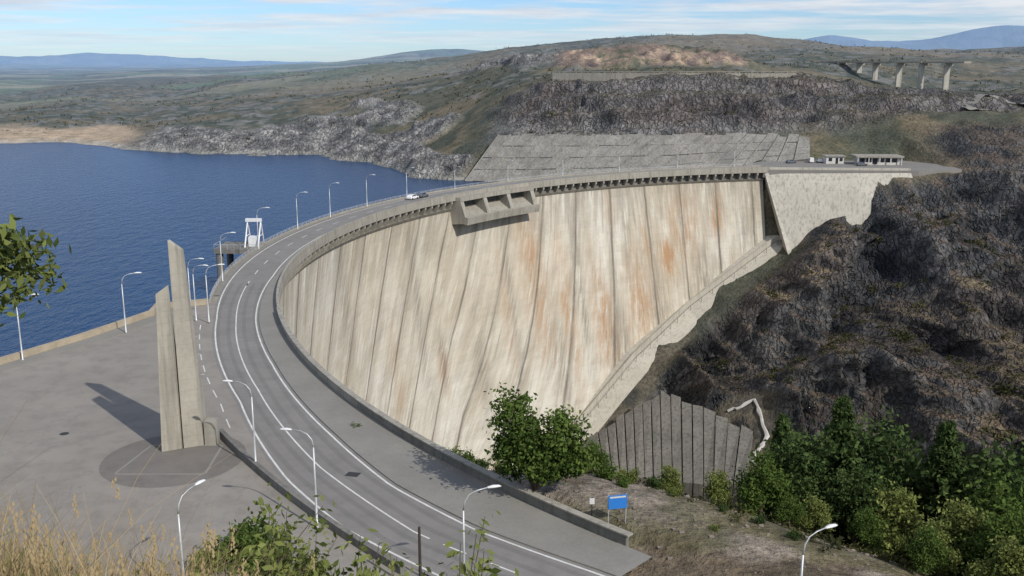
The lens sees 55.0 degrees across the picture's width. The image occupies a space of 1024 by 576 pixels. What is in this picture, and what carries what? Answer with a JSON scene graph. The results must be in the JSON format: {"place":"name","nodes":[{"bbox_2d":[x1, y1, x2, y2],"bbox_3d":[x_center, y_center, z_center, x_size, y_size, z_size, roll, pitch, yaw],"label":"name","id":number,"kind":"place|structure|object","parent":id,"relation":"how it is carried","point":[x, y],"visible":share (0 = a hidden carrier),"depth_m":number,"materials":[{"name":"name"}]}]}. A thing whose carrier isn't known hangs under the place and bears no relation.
{"place":"outdoors","nodes":[
{"label":"outdoors","id":0,"kind":"place"},
{"bbox_2d":[0,301,425,575],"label":"plaza","id":1,"kind":"structure","parent":0,"point":[99,401],"depth_m":101.28,"materials":[{"name":"grey concrete"}]},
{"bbox_2d":[16,293,38,359],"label":"street lamp","id":2,"kind":"object","parent":1,"relation":"on","point":[20,334],"visible":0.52,"depth_m":133.86,"materials":[{"name":"metal"}]},
{"bbox_2d":[0,313,156,371],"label":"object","id":3,"kind":"structure","parent":1,"relation":"on","point":[67,347],"depth_m":141.92,"materials":[{"name":"concrete"}]},
{"bbox_2d":[0,298,206,364],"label":"stone parapet wall","id":4,"kind":"structure","parent":1,"relation":"on","point":[69,340],"depth_m":144.57,"materials":[{"name":"beige stone"}]},
{"bbox_2d":[121,272,141,332],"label":"street lamp","id":5,"kind":"object","parent":1,"relation":"on","point":[123,302],"visible":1,"depth_m":147.22,"materials":[{"name":"metal"}]},
{"bbox_2d":[99,240,245,487],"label":"monument","id":6,"kind":"object","parent":1,"relation":"on","point":[192,446],"visible":0.99,"depth_m":101.94,"materials":[{"name":"concrete"}]},
{"bbox_2d":[177,479,205,575],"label":"street lamp","id":7,"kind":"object","parent":1,"relation":"on","point":[195,484],"visible":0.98,"depth_m":72.68,"materials":[{"name":"metal"}]},
{"bbox_2d":[187,258,203,300],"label":"street lamp","id":8,"kind":"object","parent":1,"relation":"on","point":[188,277],"visible":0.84,"depth_m":158.65,"materials":[{"name":"metal"}]},
{"bbox_2d":[192,264,207,320],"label":"street lamp","id":9,"kind":"object","parent":1,"relation":"on","point":[194,293],"visible":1,"depth_m":154.10,"materials":[{"name":"metal"}]},
{"bbox_2d":[183,535,243,574],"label":"shrub","id":10,"kind":"object","parent":1,"relation":"on","point":[224,557],"visible":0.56,"depth_m":78.87,"materials":[{"name":"green plant"}]},
{"bbox_2d":[205,264,224,322],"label":"street lamp","id":11,"kind":"object","parent":1,"relation":"on","point":[207,292],"visible":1,"depth_m":152.80,"materials":[{"name":"metal"}]},
{"bbox_2d":[222,380,256,461],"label":"street lamp","id":12,"kind":"object","parent":1,"relation":"on","point":[255,459],"visible":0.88,"depth_m":97.88,"materials":[{"name":"metal"}]},
{"bbox_2d":[279,428,318,528],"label":"street lamp","id":13,"kind":"object","parent":1,"relation":"on","point":[315,492],"visible":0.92,"depth_m":85.15,"materials":[{"name":"metal"}]},
{"bbox_2d":[278,550,331,575],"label":"shrub","id":14,"kind":"object","parent":1,"relation":"on","point":[309,569],"visible":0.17,"depth_m":77.22,"materials":[{"name":"green plant"}]},
{"bbox_2d":[219,428,404,574],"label":"retaining wall","id":15,"kind":"structure","parent":1,"relation":"on","point":[306,506],"depth_m":89.95,"materials":[{"name":"concrete"}]},
{"bbox_2d":[418,526,421,575],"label":"wooden post","id":16,"kind":"object","parent":1,"relation":"on","point":[419,550],"visible":1,"depth_m":74.86,"materials":[{"name":"grey wood"}]},
{"bbox_2d":[462,485,500,574],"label":"street lamp","id":17,"kind":"object","parent":1,"relation":"on","point":[493,486],"visible":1,"depth_m":73.01,"materials":[{"name":"metal"}]},
{"bbox_2d":[0,142,491,356],"bbox_3d":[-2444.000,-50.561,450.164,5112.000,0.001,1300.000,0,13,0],"label":"water","id":18,"kind":"structure","parent":0,"point":[111,217],"depth_m":355.74,"materials":[{"name":"blue liquid"}]},
{"bbox_2d":[213,218,265,277],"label":"intake platform","id":19,"kind":"structure","parent":18,"relation":"in","point":[229,249],"depth_m":223.43,"materials":[{"name":"concrete"}]},
{"bbox_2d":[259,245,651,575],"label":"sidewalk","id":20,"kind":"structure","parent":0,"point":[398,460],"depth_m":96.14,"materials":[{"name":"concrete"}]},
{"bbox_2d":[357,401,628,546],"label":"parapet wall","id":21,"kind":"structure","parent":20,"relation":"on","point":[578,521],"depth_m":93.04,"materials":[{"name":"grey concrete"}]},
{"bbox_2d":[276,307,632,536],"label":"wall coping","id":22,"kind":"object","parent":21,"relation":"on","point":[449,453],"depth_m":100.27,"materials":[{"name":"concrete"}]},
{"bbox_2d":[199,167,738,575],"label":"road","id":23,"kind":"structure","parent":0,"point":[395,516],"depth_m":101.53,"materials":[{"name":"grey asphalt"}]},
{"bbox_2d":[344,472,360,476],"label":"drain grate","id":24,"kind":"object","parent":23,"relation":"on","point":[354,474],"visible":1,"depth_m":97.57,"materials":[{"name":"metal"}]},
{"bbox_2d":[406,194,418,199],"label":"parked car","id":25,"kind":"object","parent":23,"relation":"on","point":[412,196],"visible":1,"depth_m":290.49,"materials":[{"name":"white paint"}]},
{"bbox_2d":[417,192,428,197],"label":"parked car","id":26,"kind":"object","parent":23,"relation":"on","point":[421,194],"visible":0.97,"depth_m":294.78,"materials":[{"name":"grey paint"}]},
{"bbox_2d":[214,166,753,295],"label":"sidewalk","id":27,"kind":"structure","parent":0,"point":[226,279],"depth_m":247.58,"materials":[{"name":"concrete"}]},
{"bbox_2d":[220,232,235,281],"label":"street lamp","id":28,"kind":"object","parent":27,"relation":"on","point":[221,256],"visible":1,"depth_m":181.56,"materials":[{"name":"metal"}]},
{"bbox_2d":[256,207,269,248],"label":"street lamp","id":29,"kind":"object","parent":27,"relation":"on","point":[257,227],"visible":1,"depth_m":212.74,"materials":[{"name":"metal"}]},
{"bbox_2d":[296,192,307,228],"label":"street lamp","id":30,"kind":"object","parent":27,"relation":"on","point":[296,208],"visible":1,"depth_m":237.61,"materials":[{"name":"metal"}]},
{"bbox_2d":[0,25,1023,575],"bbox_3d":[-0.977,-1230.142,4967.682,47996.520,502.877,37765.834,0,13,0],"label":"terrain","id":31,"kind":"structure","parent":0,"point":[750,325],"depth_m":417.45,"materials":[{"name":"stone"}]},
{"bbox_2d":[0,213,71,326],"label":"overhanging tree","id":32,"kind":"object","parent":31,"relation":"on","point":[10,253],"visible":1,"depth_m":8.16,"materials":[{"name":"green plant"}]},
{"bbox_2d":[0,498,197,575],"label":"green grass","id":33,"kind":"structure","parent":31,"relation":"on","point":[62,555],"depth_m":5.61,"materials":[{"name":"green plant"}]},
{"bbox_2d":[0,512,238,574],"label":"hill grass","id":34,"kind":"structure","parent":31,"relation":"on","point":[97,544],"depth_m":7.22,"materials":[{"name":"beige plant"}]},
{"bbox_2d":[131,555,171,575],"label":"leafy bush","id":35,"kind":"object","parent":31,"relation":"on","point":[157,567],"visible":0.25,"depth_m":10.55,"materials":[{"name":"green plant"}]},
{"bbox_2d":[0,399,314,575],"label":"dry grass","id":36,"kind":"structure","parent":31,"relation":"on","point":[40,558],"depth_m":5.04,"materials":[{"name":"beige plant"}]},
{"bbox_2d":[214,508,279,562],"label":"shrub","id":37,"kind":"object","parent":31,"relation":"on","point":[246,529],"visible":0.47,"depth_m":80.99,"materials":[{"name":"green plant"}]},
{"bbox_2d":[241,528,296,575],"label":"shrub","id":38,"kind":"object","parent":31,"relation":"on","point":[256,547],"visible":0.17,"depth_m":78.33,"materials":[{"name":"green plant"}]},
{"bbox_2d":[188,483,357,575],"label":"leafy bush","id":39,"kind":"object","parent":31,"relation":"on","point":[279,553],"visible":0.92,"depth_m":10.47,"materials":[{"name":"green plant"}]},
{"bbox_2d":[335,529,444,575],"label":"leafy bush","id":40,"kind":"object","parent":31,"relation":"on","point":[368,572],"visible":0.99,"depth_m":8.74,"materials":[{"name":"green plant"}]},
{"bbox_2d":[453,446,475,462],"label":"shrub","id":41,"kind":"object","parent":31,"relation":"on","point":[469,456],"visible":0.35,"depth_m":103.41,"materials":[{"name":"green plant"}]},
{"bbox_2d":[435,510,518,575],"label":"leafy bush","id":42,"kind":"object","parent":31,"relation":"on","point":[478,566],"visible":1,"depth_m":7.68,"materials":[{"name":"green plant"}]},
{"bbox_2d":[473,458,490,469],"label":"shrub","id":43,"kind":"object","parent":31,"relation":"on","point":[482,463],"visible":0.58,"depth_m":104.12,"materials":[{"name":"green plant"}]},
{"bbox_2d":[491,461,502,472],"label":"shrub","id":44,"kind":"object","parent":31,"relation":"on","point":[495,465],"visible":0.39,"depth_m":100.53,"materials":[{"name":"green plant"}]},
{"bbox_2d":[0,33,1023,144],"bbox_3d":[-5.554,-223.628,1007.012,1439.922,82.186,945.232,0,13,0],"label":"hill scrub","id":45,"kind":"object","parent":31,"relation":"on","point":[369,85],"visible":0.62,"depth_m":738.85,"materials":[{"name":"green plant"}]},
{"bbox_2d":[482,382,600,492],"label":"deciduous tree","id":46,"kind":"object","parent":31,"relation":"on","point":[535,455],"visible":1,"depth_m":89.80,"materials":[{"name":"green plant"}]},
{"bbox_2d":[209,164,912,503],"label":"arch dam","id":47,"kind":"structure","parent":31,"relation":"on","point":[432,319],"depth_m":321.07,"materials":[{"name":"concrete"}]},
{"bbox_2d":[590,498,594,515],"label":"notice sign","id":48,"kind":"object","parent":31,"relation":"on","point":[592,500],"visible":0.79,"depth_m":88.35,"materials":[{"name":"white metal"}]},
{"bbox_2d":[585,438,612,470],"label":"deciduous tree","id":49,"kind":"object","parent":31,"relation":"on","point":[601,456],"visible":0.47,"depth_m":105.50,"materials":[{"name":"green plant"}]},
{"bbox_2d":[592,457,618,478],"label":"shrub","id":50,"kind":"object","parent":31,"relation":"on","point":[602,470],"visible":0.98,"depth_m":99.47,"materials":[{"name":"green plant"}]},
{"bbox_2d":[608,493,626,522],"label":"information sign","id":51,"kind":"object","parent":31,"relation":"on","point":[617,501],"visible":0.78,"depth_m":86.40,"materials":[{"name":"metal"}]},
{"bbox_2d":[615,474,633,487],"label":"shrub","id":52,"kind":"object","parent":31,"relation":"on","point":[621,482],"visible":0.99,"depth_m":96.61,"materials":[{"name":"green plant"}]},
{"bbox_2d":[613,466,640,483],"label":"shrub","id":53,"kind":"object","parent":31,"relation":"on","point":[631,474],"visible":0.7,"depth_m":101.35,"materials":[{"name":"green plant"}]},
{"bbox_2d":[464,133,809,181],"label":"slab lined bank","id":54,"kind":"structure","parent":31,"relation":"on","point":[531,155],"depth_m":424.02,"materials":[{"name":"grey concrete"}]},
{"bbox_2d":[645,476,663,489],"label":"shrub","id":55,"kind":"object","parent":31,"relation":"on","point":[655,483],"visible":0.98,"depth_m":99.75,"materials":[{"name":"green plant"}]},
{"bbox_2d":[654,464,684,491],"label":"deciduous tree","id":56,"kind":"object","parent":31,"relation":"on","point":[672,478],"visible":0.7,"depth_m":106.14,"materials":[{"name":"green plant"}]},
{"bbox_2d":[664,485,683,497],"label":"shrub","id":57,"kind":"object","parent":31,"relation":"on","point":[674,493],"visible":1,"depth_m":96.95,"materials":[{"name":"green plant"}]},
{"bbox_2d":[552,71,796,80],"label":"terrace retaining wall","id":58,"kind":"structure","parent":31,"relation":"on","point":[593,76],"depth_m":494.31,"materials":[{"name":"concrete"}]},
{"bbox_2d":[514,470,893,573],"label":"loose stones","id":59,"kind":"object","parent":31,"relation":"on","point":[710,536],"visible":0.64,"depth_m":88.37,"materials":[{"name":"grey stone"}]},
{"bbox_2d":[708,524,720,531],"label":"shrub","id":60,"kind":"object","parent":31,"relation":"on","point":[714,527],"visible":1,"depth_m":86.93,"materials":[{"name":"green plant"}]},
{"bbox_2d":[702,466,733,507],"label":"deciduous tree","id":61,"kind":"object","parent":31,"relation":"on","point":[718,485],"visible":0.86,"depth_m":103.91,"materials":[{"name":"green plant"}]},
{"bbox_2d":[490,464,952,575],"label":"bank scrub","id":62,"kind":"object","parent":31,"relation":"on","point":[832,541],"visible":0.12,"depth_m":92.81,"materials":[{"name":"green plant"}]},
{"bbox_2d":[718,503,730,511],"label":"shrub","id":63,"kind":"object","parent":31,"relation":"on","point":[722,508],"visible":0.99,"depth_m":92.97,"materials":[{"name":"green plant"}]},
{"bbox_2d":[727,398,769,463],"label":"winding footpath","id":64,"kind":"structure","parent":31,"relation":"on","point":[764,429],"depth_m":309.24,"materials":[{"name":"beige concrete"}]},
{"bbox_2d":[749,513,766,523],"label":"shrub","id":65,"kind":"object","parent":31,"relation":"on","point":[759,519],"visible":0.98,"depth_m":90.95,"materials":[{"name":"green plant"}]},
{"bbox_2d":[495,67,1023,133],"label":"quarry scrub","id":66,"kind":"object","parent":31,"relation":"on","point":[552,114],"visible":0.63,"depth_m":470.62,"materials":[{"name":"green plant"}]},
{"bbox_2d":[728,443,800,516],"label":"deciduous tree","id":67,"kind":"object","parent":31,"relation":"on","point":[761,486],"visible":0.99,"depth_m":103.18,"materials":[{"name":"green plant"}]},
{"bbox_2d":[742,413,794,526],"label":"conifer tree","id":68,"kind":"object","parent":31,"relation":"on","point":[776,432],"visible":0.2,"depth_m":112.35,"materials":[{"name":"green plant"}]},
{"bbox_2d":[772,492,806,527],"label":"deciduous tree","id":69,"kind":"object","parent":31,"relation":"on","point":[795,513],"visible":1,"depth_m":95.02,"materials":[{"name":"green plant"}]},
{"bbox_2d":[786,528,802,542],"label":"shrub","id":70,"kind":"object","parent":31,"relation":"on","point":[795,534],"visible":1,"depth_m":87.03,"materials":[{"name":"green plant"}]},
{"bbox_2d":[758,417,848,531],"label":"deciduous tree","id":71,"kind":"object","parent":31,"relation":"on","point":[805,474],"visible":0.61,"depth_m":106.74,"materials":[{"name":"green plant"}]},
{"bbox_2d":[791,492,835,531],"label":"deciduous tree","id":72,"kind":"object","parent":31,"relation":"on","point":[820,518],"visible":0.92,"depth_m":97.16,"materials":[{"name":"green plant"}]},
{"bbox_2d":[800,523,837,575],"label":"street lamp","id":73,"kind":"object","parent":31,"relation":"on","point":[828,526],"visible":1,"depth_m":66.38,"materials":[{"name":"metal"}]},
{"bbox_2d":[803,394,862,548],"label":"conifer tree","id":74,"kind":"object","parent":31,"relation":"on","point":[842,411],"visible":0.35,"depth_m":109.77,"materials":[{"name":"green plant"}]},
{"bbox_2d":[743,160,961,177],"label":"parking platform","id":75,"kind":"structure","parent":31,"relation":"on","point":[919,169],"depth_m":378.95,"materials":[{"name":"concrete"}]},
{"bbox_2d":[785,160,796,163],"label":"parked car","id":76,"kind":"object","parent":75,"relation":"on","point":[789,161],"visible":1,"depth_m":393.87,"materials":[{"name":"grey paint"}]},
{"bbox_2d":[822,155,845,163],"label":"gatehouse","id":77,"kind":"object","parent":75,"relation":"on","point":[833,159],"visible":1,"depth_m":392.70,"materials":[{"name":"concrete"}]},
{"bbox_2d":[829,158,842,163],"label":"windows and door","id":78,"kind":"structure","parent":77,"relation":"in","point":[830,159],"depth_m":392.48,"materials":[{"name":"black glass"}]},
{"bbox_2d":[856,162,867,165],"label":"parked car","id":79,"kind":"object","parent":75,"relation":"on","point":[860,163],"visible":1,"depth_m":384.11,"materials":[{"name":"grey paint"}]},
{"bbox_2d":[857,158,901,164],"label":"columns","id":80,"kind":"structure","parent":75,"relation":"on","point":[879,161],"depth_m":386.74,"materials":[{"name":"white concrete"}]},
{"bbox_2d":[816,458,900,545],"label":"deciduous tree","id":81,"kind":"object","parent":31,"relation":"on","point":[840,502],"visible":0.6,"depth_m":103.21,"materials":[{"name":"green plant"}]},
{"bbox_2d":[694,169,1023,472],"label":"rock scrub","id":82,"kind":"object","parent":31,"relation":"on","point":[912,195],"visible":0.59,"depth_m":318.83,"materials":[{"name":"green plant"}]},
{"bbox_2d":[701,238,1023,460],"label":"shrubs","id":83,"kind":"object","parent":31,"relation":"on","point":[1001,387],"visible":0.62,"depth_m":316.73,"materials":[{"name":"green plant"}]},
{"bbox_2d":[845,505,886,551],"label":"deciduous tree","id":84,"kind":"object","parent":31,"relation":"on","point":[865,527],"visible":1,"depth_m":95.01,"materials":[{"name":"green plant"}]},
{"bbox_2d":[810,405,946,567],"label":"deciduous tree","id":85,"kind":"object","parent":31,"relation":"on","point":[880,443],"visible":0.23,"depth_m":109.76,"materials":[{"name":"green plant"}]},
{"bbox_2d":[841,430,924,565],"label":"deciduous tree","id":86,"kind":"object","parent":31,"relation":"on","point":[896,460],"visible":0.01,"depth_m":118.94,"materials":[{"name":"green plant"}]},
{"bbox_2d":[848,476,928,566],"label":"deciduous tree","id":87,"kind":"object","parent":31,"relation":"on","point":[896,541],"visible":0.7,"depth_m":100.92,"materials":[{"name":"green plant"}]},
{"bbox_2d":[820,61,970,90],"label":"viaduct","id":88,"kind":"object","parent":31,"relation":"on","point":[921,65],"visible":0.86,"depth_m":613.51,"materials":[{"name":"white concrete"}]},
{"bbox_2d":[891,420,966,568],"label":"conifer tree","id":89,"kind":"object","parent":31,"relation":"on","point":[945,441],"visible":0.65,"depth_m":107.27,"materials":[{"name":"green plant"}]},
{"bbox_2d":[905,520,954,575],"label":"deciduous tree","id":90,"kind":"object","parent":31,"relation":"on","point":[931,548],"visible":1,"depth_m":85.69,"materials":[{"name":"green plant"}]},
{"bbox_2d":[906,513,963,575],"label":"deciduous tree","id":91,"kind":"object","parent":31,"relation":"on","point":[945,537],"visible":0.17,"depth_m":89.68,"materials":[{"name":"green plant"}]},
{"bbox_2d":[908,490,995,575],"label":"deciduous tree","id":92,"kind":"object","parent":31,"relation":"on","point":[962,518],"visible":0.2,"depth_m":95.62,"materials":[{"name":"green plant"}]},
{"bbox_2d":[912,434,1023,521],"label":"deciduous tree","id":93,"kind":"object","parent":31,"relation":"on","point":[974,472],"visible":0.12,"depth_m":107.04,"materials":[{"name":"green plant"}]},
{"bbox_2d":[937,462,1023,575],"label":"deciduous tree","id":94,"kind":"object","parent":31,"relation":"on","point":[995,502],"visible":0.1,"depth_m":99.47,"materials":[{"name":"green plant"}]},
{"bbox_2d":[955,493,1023,573],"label":"deciduous tree","id":95,"kind":"object","parent":31,"relation":"on","point":[1015,505],"visible":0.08,"depth_m":92.32,"materials":[{"name":"green plant"}]},
{"bbox_2d":[961,528,1023,575],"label":"deciduous tree","id":96,"kind":"object","parent":31,"relation":"on","point":[1003,560],"visible":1,"depth_m":82.35,"materials":[{"name":"green plant"}]},
{"bbox_2d":[963,506,1023,567],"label":"deciduous tree","id":97,"kind":"object","parent":31,"relation":"on","point":[994,527],"visible":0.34,"depth_m":88.39,"materials":[{"name":"green plant"}]},
{"bbox_2d":[974,454,1023,501],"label":"deciduous tree","id":98,"kind":"object","parent":31,"relation":"on","point":[1020,467],"visible":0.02,"depth_m":106.36,"materials":[{"name":"green plant"}]},
{"bbox_2d":[0,0,1023,61],"label":"sky","id":99,"kind":"structure","parent":0,"point":[234,30],"materials":[{"name":"blue"}]},
{"bbox_2d":[854,157,899,164],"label":"walls","id":100,"kind":"structure","parent":0,"point":[882,163],"depth_m":388.25,"materials":[{"name":"white paint"}]},
{"bbox_2d":[850,154,904,157],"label":"roof","id":101,"kind":"structure","parent":100,"relation":"on","point":[877,156],"depth_m":389.19,"materials":[{"name":"concrete"}]},
{"bbox_2d":[860,158,896,163],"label":"windows and door","id":102,"kind":"structure","parent":100,"relation":"attached to","point":[875,160],"depth_m":388.09,"materials":[{"name":"black glass"}]},
{"bbox_2d":[962,94,1023,109],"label":"hillside road","id":103,"kind":"structure","parent":0,"point":[971,104],"depth_m":439.33,"materials":[{"name":"grey asphalt"}]}
]}

